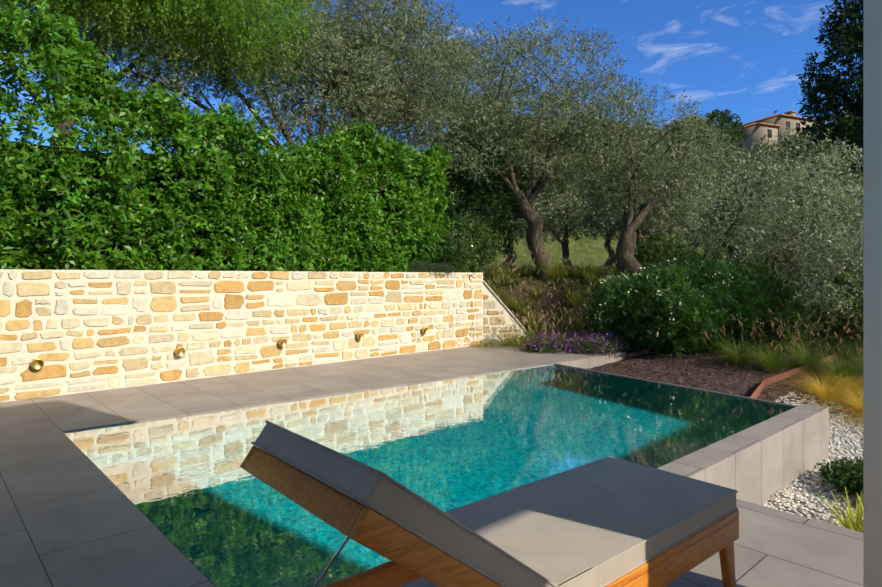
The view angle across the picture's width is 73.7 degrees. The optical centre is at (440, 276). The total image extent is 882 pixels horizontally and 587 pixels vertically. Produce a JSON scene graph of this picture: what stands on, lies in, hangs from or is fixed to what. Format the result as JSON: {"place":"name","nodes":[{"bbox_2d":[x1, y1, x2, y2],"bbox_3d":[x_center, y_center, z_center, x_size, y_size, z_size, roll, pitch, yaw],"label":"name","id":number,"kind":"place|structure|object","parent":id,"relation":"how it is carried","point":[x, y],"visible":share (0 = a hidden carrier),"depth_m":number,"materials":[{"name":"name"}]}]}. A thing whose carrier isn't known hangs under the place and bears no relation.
{"place":"outdoors","nodes":[
{"label":"outdoors","id":0,"kind":"place"},
{"bbox_2d":[0,0,862,153],"label":"sky","id":1,"kind":"structure","parent":0,"point":[742,57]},
{"bbox_2d":[143,153,862,526],"bbox_3d":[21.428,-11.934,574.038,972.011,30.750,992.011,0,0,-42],"label":"terrain","id":2,"kind":"structure","parent":0,"point":[597,255],"depth_m":11.61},
{"bbox_2d":[0,399,215,586],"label":"pool deck","id":3,"kind":"structure","parent":2,"relation":"on","point":[72,514],"depth_m":3.65,"materials":[{"name":"tile"}]},
{"bbox_2d":[0,0,341,147],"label":"pepper tree","id":4,"kind":"object","parent":2,"relation":"on","point":[58,6],"depth_m":13.11,"materials":[{"name":"green plant"}]},
{"bbox_2d":[0,0,453,271],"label":"laurel hedge","id":5,"kind":"object","parent":2,"relation":"on","point":[107,110],"depth_m":9.19,"materials":[{"name":"green plant"}]},
{"bbox_2d":[0,269,482,402],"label":"stone wall","id":6,"kind":"structure","parent":2,"relation":"on","point":[15,298],"depth_m":8.87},
{"bbox_2d":[30,358,43,369],"bbox_3d":[-5.088,1.101,7.409,0.138,0.136,0.078,0,0,-42],"label":"wall lamp","id":7,"kind":"object","parent":6,"relation":"attached to","point":[37,364],"visible":1,"depth_m":7.38,"materials":[{"name":"gold metal"}]},
{"bbox_2d":[175,347,185,356],"bbox_3d":[-3.829,1.101,8.623,0.138,0.136,0.078,0,0,-42],"label":"wall lamp","id":8,"kind":"object","parent":6,"relation":"attached to","point":[180,351],"visible":1,"depth_m":8.60,"materials":[{"name":"gold metal"}]},
{"bbox_2d":[0,270,482,400],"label":"stone wall stones","id":9,"kind":"object","parent":6,"relation":"attached to","point":[23,308],"visible":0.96,"depth_m":8.98,"materials":[{"name":"beige stone"}]},
{"bbox_2d":[278,339,286,346],"bbox_3d":[-2.635,1.101,9.774,0.138,0.136,0.078,0,0,-42],"label":"wall lamp","id":10,"kind":"object","parent":6,"relation":"attached to","point":[282,342],"visible":1,"depth_m":9.74,"materials":[{"name":"gold metal"}]},
{"bbox_2d":[356,332,363,339],"bbox_3d":[-1.500,1.101,10.869,0.138,0.136,0.078,0,0,-42],"label":"wall lamp","id":11,"kind":"object","parent":6,"relation":"attached to","point":[359,336],"visible":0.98,"depth_m":10.84,"materials":[{"name":"gold metal"}]},
{"bbox_2d":[421,327,427,333],"bbox_3d":[-0.333,1.101,11.994,0.138,0.136,0.078,0,0,-42],"label":"wall lamp","id":12,"kind":"object","parent":6,"relation":"attached to","point":[424,330],"visible":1,"depth_m":11.96,"materials":[{"name":"gold metal"}]},
{"bbox_2d":[25,0,473,150],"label":"olive tree","id":13,"kind":"object","parent":2,"relation":"on","point":[341,65],"depth_m":15.79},
{"bbox_2d":[31,344,625,431],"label":"pool deck","id":14,"kind":"structure","parent":2,"relation":"on","point":[89,410],"depth_m":8.40,"materials":[{"name":"stone"}]},
{"bbox_2d":[264,0,531,191],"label":"olive tree","id":15,"kind":"object","parent":2,"relation":"on","point":[433,34],"depth_m":19.04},
{"bbox_2d":[405,258,456,280],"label":"rosemary","id":16,"kind":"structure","parent":2,"relation":"on","point":[420,267],"depth_m":12.35,"materials":[{"name":"green plant"}]},
{"bbox_2d":[417,229,482,279],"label":"bush","id":17,"kind":"object","parent":2,"relation":"on","point":[460,259],"depth_m":12.98,"materials":[{"name":"green plant"}]},
{"bbox_2d":[441,210,503,272],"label":"bush","id":18,"kind":"object","parent":2,"relation":"on","point":[475,227],"depth_m":14.22,"materials":[{"name":"green plant"}]},
{"bbox_2d":[414,94,537,272],"bbox_3d":[0.835,-2.562,16.387,4.655,5.562,3.676,0,0,-42],"label":"tree","id":19,"kind":"object","parent":2,"relation":"on","point":[484,194],"depth_m":15.50,"materials":[{"name":"green plant"}]},
{"bbox_2d":[483,283,529,344],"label":"wing wall","id":20,"kind":"structure","parent":2,"relation":"on","point":[499,307],"depth_m":13.47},
{"bbox_2d":[483,295,520,342],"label":"wall stones","id":21,"kind":"object","parent":20,"relation":"attached to","point":[488,305],"visible":0.79,"depth_m":13.42,"materials":[{"name":"beige stone"}]},
{"bbox_2d":[483,280,531,336],"bbox_3d":[1.519,0.796,13.709,1.358,1.537,0.410,0,0,-16],"label":"wall coping","id":22,"kind":"object","parent":20,"relation":"on","point":[497,297],"visible":0.23,"depth_m":13.48,"materials":[{"name":"beige stone"}]},
{"bbox_2d":[455,136,564,267],"bbox_3d":[2.801,-2.738,23.817,5.495,6.024,4.746,0,0,-42],"label":"olive tree","id":23,"kind":"object","parent":2,"relation":"on","point":[538,209],"depth_m":23.78,"materials":[{"name":"green plant"}]},
{"bbox_2d":[501,176,575,248],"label":"olive tree","id":24,"kind":"object","parent":2,"relation":"on","point":[549,233],"visible":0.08,"depth_m":37.68,"materials":[{"name":"green plant"}]},
{"bbox_2d":[415,12,661,280],"bbox_3d":[2.648,-3.401,15.725,7.551,7.109,4.663,0,0,-42],"label":"olive","id":25,"kind":"object","parent":2,"relation":"on","point":[525,129],"depth_m":14.87,"materials":[{"name":"green plant"}]},
{"bbox_2d":[522,330,572,353],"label":"purple perennial","id":26,"kind":"object","parent":2,"relation":"on","point":[541,345],"depth_m":11.97,"materials":[{"name":"purple plant"}]},
{"bbox_2d":[530,140,569,205],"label":"hill tree","id":27,"kind":"object","parent":2,"relation":"on","point":[550,160],"visible":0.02,"depth_m":55.85,"materials":[{"name":"green plant"}]},
{"bbox_2d":[522,152,612,265],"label":"olive tree","id":28,"kind":"object","parent":2,"relation":"on","point":[579,205],"depth_m":26.12,"materials":[{"name":"green plant"}]},
{"bbox_2d":[547,330,596,352],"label":"purple perennial","id":29,"kind":"object","parent":2,"relation":"on","point":[574,336],"visible":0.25,"depth_m":12.16,"materials":[{"name":"purple plant"}]},
{"bbox_2d":[573,109,605,128],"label":"hill tree","id":30,"kind":"object","parent":2,"relation":"on","point":[588,118],"visible":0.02,"depth_m":122.77,"materials":[{"name":"green plant"}]},
{"bbox_2d":[565,332,621,357],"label":"purple perennial","id":31,"kind":"object","parent":2,"relation":"on","point":[597,341],"depth_m":11.71,"materials":[{"name":"purple plant"}]},
{"bbox_2d":[574,115,622,154],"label":"hill tree","id":32,"kind":"object","parent":2,"relation":"on","point":[595,133],"depth_m":78.59,"materials":[{"name":"green plant"}]},
{"bbox_2d":[561,165,650,266],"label":"olive tree","id":33,"kind":"object","parent":2,"relation":"on","point":[600,231],"depth_m":32.50,"materials":[{"name":"green plant"}]},
{"bbox_2d":[594,327,646,355],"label":"purple perennial","id":34,"kind":"object","parent":2,"relation":"on","point":[627,345],"depth_m":12.11,"materials":[{"name":"purple plant"}]},
{"bbox_2d":[596,121,657,173],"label":"hill tree","id":35,"kind":"object","parent":2,"relation":"on","point":[620,139],"depth_m":60.54,"materials":[{"name":"green plant"}]},
{"bbox_2d":[579,268,681,355],"bbox_3d":[4.163,0.856,12.548,2.298,2.094,2.364,0,0,-42],"label":"oleander","id":36,"kind":"object","parent":2,"relation":"on","point":[604,313],"depth_m":12.14,"materials":[{"name":"green plant"}]},
{"bbox_2d":[400,499,862,586],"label":"terrace","id":37,"kind":"structure","parent":2,"relation":"on","point":[775,548],"depth_m":3.24,"materials":[{"name":"tile"}]},
{"bbox_2d":[240,446,738,586],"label":"sun lounger frame","id":38,"kind":"object","parent":37,"relation":"on","point":[411,556],"visible":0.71,"depth_m":1.73,"materials":[{"name":"brown wood"}]},
{"bbox_2d":[313,536,349,586],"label":"lounger support rod","id":39,"kind":"object","parent":38,"relation":"attached to","point":[332,560],"visible":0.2,"depth_m":2.13,"materials":[{"name":"silver metal"}]},
{"bbox_2d":[251,420,558,586],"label":"lounger cushion","id":40,"kind":"object","parent":38,"relation":"on","point":[388,497],"visible":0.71,"depth_m":1.64,"materials":[{"name":"fabric"}]},
{"bbox_2d":[447,457,735,586],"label":"lounger cushion","id":41,"kind":"object","parent":38,"relation":"on","point":[559,529],"visible":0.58,"depth_m":2.50,"materials":[{"name":"beige fabric"}]},
{"bbox_2d":[445,456,737,586],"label":"cushion piping","id":42,"kind":"object","parent":41,"relation":"attached to","point":[640,543],"visible":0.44,"depth_m":2.43,"materials":[{"name":"beige fabric"}]},
{"bbox_2d":[578,137,696,256],"bbox_3d":[7.168,-2.485,21.666,5.189,5.439,4.451,0,0,-42],"label":"olive tree","id":43,"kind":"object","parent":2,"relation":"on","point":[619,226],"depth_m":21.58,"materials":[{"name":"green plant"}]},
{"bbox_2d":[554,81,748,279],"bbox_3d":[5.536,-1.936,15.654,5.330,6.123,4.290,0,0,-42],"label":"olive","id":44,"kind":"object","parent":2,"relation":"on","point":[648,175],"depth_m":15.10,"materials":[{"name":"green plant"}]},
{"bbox_2d":[613,149,696,256],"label":"olive tree","id":45,"kind":"object","parent":2,"relation":"on","point":[664,235],"depth_m":26.44,"materials":[{"name":"green plant"}]},
{"bbox_2d":[617,128,695,225],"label":"hill tree","id":46,"kind":"object","parent":2,"relation":"on","point":[663,138],"depth_m":54.40,"materials":[{"name":"green plant"}]},
{"bbox_2d":[626,342,699,358],"bbox_3d":[4.904,1.641,12.728,2.744,0.463,0.135,0,0,-31],"label":"corten edging","id":47,"kind":"object","parent":2,"relation":"on","point":[634,354],"visible":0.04,"depth_m":12.23,"materials":[{"name":"brown metal"}]},
{"bbox_2d":[465,249,862,531],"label":"grass blades","id":48,"kind":"object","parent":2,"relation":"on","point":[774,364],"visible":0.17,"depth_m":10.85,"materials":[{"name":"green plant"}]},
{"bbox_2d":[466,234,862,359],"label":"grass plumes","id":49,"kind":"object","parent":2,"relation":"on","point":[578,320],"visible":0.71,"depth_m":12.82,"materials":[{"name":"brown plant"}]},
{"bbox_2d":[634,231,701,272],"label":"bush","id":50,"kind":"object","parent":2,"relation":"on","point":[662,246],"depth_m":16.79,"materials":[{"name":"green plant"}]},
{"bbox_2d":[483,277,862,407],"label":"mulch chips","id":51,"kind":"object","parent":2,"relation":"on","point":[687,375],"visible":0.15,"depth_m":10.59,"materials":[{"name":"brown wood"}]},
{"bbox_2d":[606,257,743,357],"bbox_3d":[4.786,0.674,12.184,2.525,2.171,2.485,0,0,-42],"label":"oleander","id":52,"kind":"object","parent":2,"relation":"on","point":[688,310],"depth_m":11.60,"materials":[{"name":"green plant"}]},
{"bbox_2d":[663,117,694,139],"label":"hill tree","id":53,"kind":"object","parent":2,"relation":"on","point":[676,125],"visible":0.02,"depth_m":108.92,"materials":[{"name":"green plant"}]},
{"bbox_2d":[649,248,737,341],"bbox_3d":[5.935,0.524,13.700,2.510,2.378,2.543,0,0,-42],"label":"oleander","id":54,"kind":"object","parent":2,"relation":"on","point":[682,259],"depth_m":13.61,"materials":[{"name":"green plant"}]},
{"bbox_2d":[677,189,714,258],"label":"olive tree","id":55,"kind":"object","parent":2,"relation":"on","point":[700,246],"depth_m":39.33,"materials":[{"name":"green plant"}]},
{"bbox_2d":[643,136,760,259],"bbox_3d":[10.150,-2.756,23.566,5.516,6.029,4.705,0,0,-42],"label":"olive tree","id":56,"kind":"object","parent":2,"relation":"on","point":[707,215],"depth_m":22.86,"materials":[{"name":"green plant"}]},
{"bbox_2d":[684,119,747,170],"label":"hill tree","id":57,"kind":"object","parent":2,"relation":"on","point":[735,137],"depth_m":74.39,"materials":[{"name":"green plant"}]},
{"bbox_2d":[701,109,745,146],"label":"hill tree","id":58,"kind":"object","parent":2,"relation":"on","point":[723,116],"depth_m":97.39,"materials":[{"name":"green plant"}]},
{"bbox_2d":[697,166,760,245],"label":"olive tree","id":59,"kind":"object","parent":2,"relation":"on","point":[713,224],"depth_m":29.03,"materials":[{"name":"green plant"}]},
{"bbox_2d":[674,255,786,353],"bbox_3d":[5.859,0.624,12.504,2.520,2.177,2.543,0,0,-42],"label":"oleander","id":60,"kind":"object","parent":2,"relation":"on","point":[748,291],"depth_m":11.81,"materials":[{"name":"green plant"}]},
{"bbox_2d":[657,404,828,504],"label":"raised pool wall","id":61,"kind":"structure","parent":2,"relation":"on","point":[760,463],"depth_m":5.66,"materials":[{"name":"beige stone"}]},
{"bbox_2d":[702,221,789,270],"bbox_3d":[9.108,-0.701,17.699,2.499,1.900,2.448,0,0,-42],"label":"bush","id":62,"kind":"object","parent":2,"relation":"on","point":[723,246],"visible":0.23,"depth_m":17.39,"materials":[{"name":"green plant"}]},
{"bbox_2d":[699,141,813,261],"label":"olive tree","id":63,"kind":"object","parent":2,"relation":"on","point":[722,218],"depth_m":21.87,"materials":[{"name":"green plant"}]},
{"bbox_2d":[666,147,862,286],"bbox_3d":[7.537,-0.684,13.579,4.996,4.659,3.543,0,0,-42],"label":"olive","id":64,"kind":"object","parent":2,"relation":"on","point":[766,221],"depth_m":13.21,"materials":[{"name":"green plant"}]},
{"bbox_2d":[731,263,815,346],"bbox_3d":[6.906,0.673,13.094,2.335,1.968,2.501,0,0,-42],"label":"oleander","id":65,"kind":"object","parent":2,"relation":"on","point":[784,295],"depth_m":12.48,"materials":[{"name":"green plant"}]},
{"bbox_2d":[739,112,816,156],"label":"house walls","id":66,"kind":"structure","parent":2,"relation":"on","point":[757,132],"depth_m":110.31,"materials":[{"name":"beige paint"}]},
{"bbox_2d":[740,122,781,128],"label":"house roof","id":67,"kind":"structure","parent":66,"relation":"attached to","point":[750,125],"depth_m":109.34,"materials":[{"name":"brown tile"}]},
{"bbox_2d":[742,114,826,125],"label":"house roof","id":68,"kind":"structure","parent":66,"relation":"attached to","point":[769,117],"depth_m":111.93,"materials":[{"name":"brown tile"}]},
{"bbox_2d":[768,121,809,144],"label":"house windows","id":69,"kind":"structure","parent":66,"relation":"attached to","point":[787,125],"depth_m":110.58,"materials":[{"name":"grey glass"}]},
{"bbox_2d":[738,301,827,355],"bbox_3d":[6.836,1.090,12.001,1.822,1.288,1.875,0,0,-42],"label":"bush","id":70,"kind":"object","parent":2,"relation":"on","point":[800,325],"depth_m":11.69,"materials":[{"name":"green plant"}]},
{"bbox_2d":[755,254,831,291],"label":"bush","id":71,"kind":"object","parent":2,"relation":"on","point":[780,265],"visible":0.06,"depth_m":15.28,"materials":[{"name":"green plant"}]},
{"bbox_2d":[733,126,862,223],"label":"olive tree","id":72,"kind":"object","parent":2,"relation":"on","point":[808,150],"depth_m":19.95,"materials":[{"name":"green plant"}]},
{"bbox_2d":[750,351,848,398],"bbox_3d":[7.296,1.773,10.913,8.793,0.612,0.447,0,0,-40],"label":"corten edging","id":73,"kind":"object","parent":2,"relation":"on","point":[762,385],"visible":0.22,"depth_m":9.86,"materials":[{"name":"brown metal"}]},
{"bbox_2d":[758,392,862,526],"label":"white gravel pebbles","id":74,"kind":"object","parent":2,"relation":"on","point":[812,494],"visible":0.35,"depth_m":6.08,"materials":[{"name":"white gravel"}]},
{"bbox_2d":[762,198,859,267],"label":"tree","id":75,"kind":"object","parent":2,"relation":"on","point":[814,205],"visible":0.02,"depth_m":18.07,"materials":[{"name":"green plant"}]},
{"bbox_2d":[772,287,852,348],"bbox_3d":[7.944,0.956,12.866,2.055,1.512,1.976,0,0,-42],"label":"bush","id":76,"kind":"object","parent":2,"relation":"on","point":[822,316],"depth_m":12.28,"materials":[{"name":"green plant"}]},
{"bbox_2d":[769,122,862,189],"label":"hill tree","id":77,"kind":"object","parent":2,"relation":"on","point":[794,147],"visible":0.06,"depth_m":57.42,"materials":[{"name":"green plant"}]},
{"bbox_2d":[769,136,862,314],"bbox_3d":[8.586,-0.335,11.099,3.165,4.739,4.295,0,0,-79],"label":"olive","id":78,"kind":"object","parent":2,"relation":"on","point":[854,261],"depth_m":11.16,"materials":[{"name":"green plant"}]},
{"bbox_2d":[785,254,861,297],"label":"bush","id":79,"kind":"object","parent":2,"relation":"on","point":[806,281],"depth_m":14.23,"materials":[{"name":"green plant"}]},
{"bbox_2d":[788,0,862,177],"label":"dark tree","id":80,"kind":"object","parent":2,"relation":"on","point":[830,87],"depth_m":25.98,"materials":[{"name":"green plant"}]},
{"bbox_2d":[803,283,862,348],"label":"bush","id":81,"kind":"object","parent":2,"relation":"on","point":[854,315],"depth_m":12.31,"materials":[{"name":"green plant"}]},
{"bbox_2d":[815,203,862,271],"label":"tree","id":82,"kind":"object","parent":2,"relation":"on","point":[850,229],"depth_m":17.14,"materials":[{"name":"green plant"}]},
{"bbox_2d":[816,457,862,499],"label":"shrub","id":83,"kind":"object","parent":2,"relation":"on","point":[843,469],"visible":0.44,"depth_m":5.88,"materials":[{"name":"green plant"}]},
{"bbox_2d":[816,265,862,333],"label":"bush","id":84,"kind":"object","parent":2,"relation":"on","point":[846,273],"visible":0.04,"depth_m":13.66,"materials":[{"name":"green plant"}]},
{"bbox_2d":[831,176,862,210],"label":"olive tree","id":85,"kind":"object","parent":2,"relation":"on","point":[858,180],"visible":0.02,"depth_m":31.25,"materials":[{"name":"green plant"}]},
{"bbox_2d":[838,463,862,497],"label":"shrub","id":86,"kind":"object","parent":2,"relation":"on","point":[849,490],"visible":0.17,"depth_m":5.67,"materials":[{"name":"green plant"}]},
{"bbox_2d":[841,277,862,315],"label":"bush","id":87,"kind":"object","parent":2,"relation":"on","point":[850,292],"visible":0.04,"depth_m":12.94,"materials":[{"name":"green plant"}]},
{"bbox_2d":[848,158,862,197],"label":"hill tree","id":88,"kind":"object","parent":2,"relation":"on","point":[861,174],"visible":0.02,"depth_m":59.64,"materials":[{"name":"green plant"}]},
{"bbox_2d":[554,364,796,406],"bbox_3d":[3.141,1.573,8.713,0.060,0.056,4.090,0,0,-33],"label":"pool edge","id":89,"kind":"object","parent":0,"point":[683,386],"visible":0.21,"depth_m":8.21,"materials":[{"name":"grey stone"}]},
{"bbox_2d":[863,0,881,586],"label":"pillar","id":90,"kind":"structure","parent":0,"point":[872,293],"depth_m":2.02,"materials":[{"name":"white"}]},
{"bbox_3d":[0.466,2.274,6.638,7.338,1.434,4.539,0,0,-42],"label":"pool","id":91,"kind":"object","parent":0,"visible":0},
{"bbox_2d":[63,365,794,586],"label":"pool water","id":92,"kind":"structure","parent":91,"relation":"in","point":[204,502],"depth_m":5.41,"materials":[{"name":"teal liquid"}]}
]}

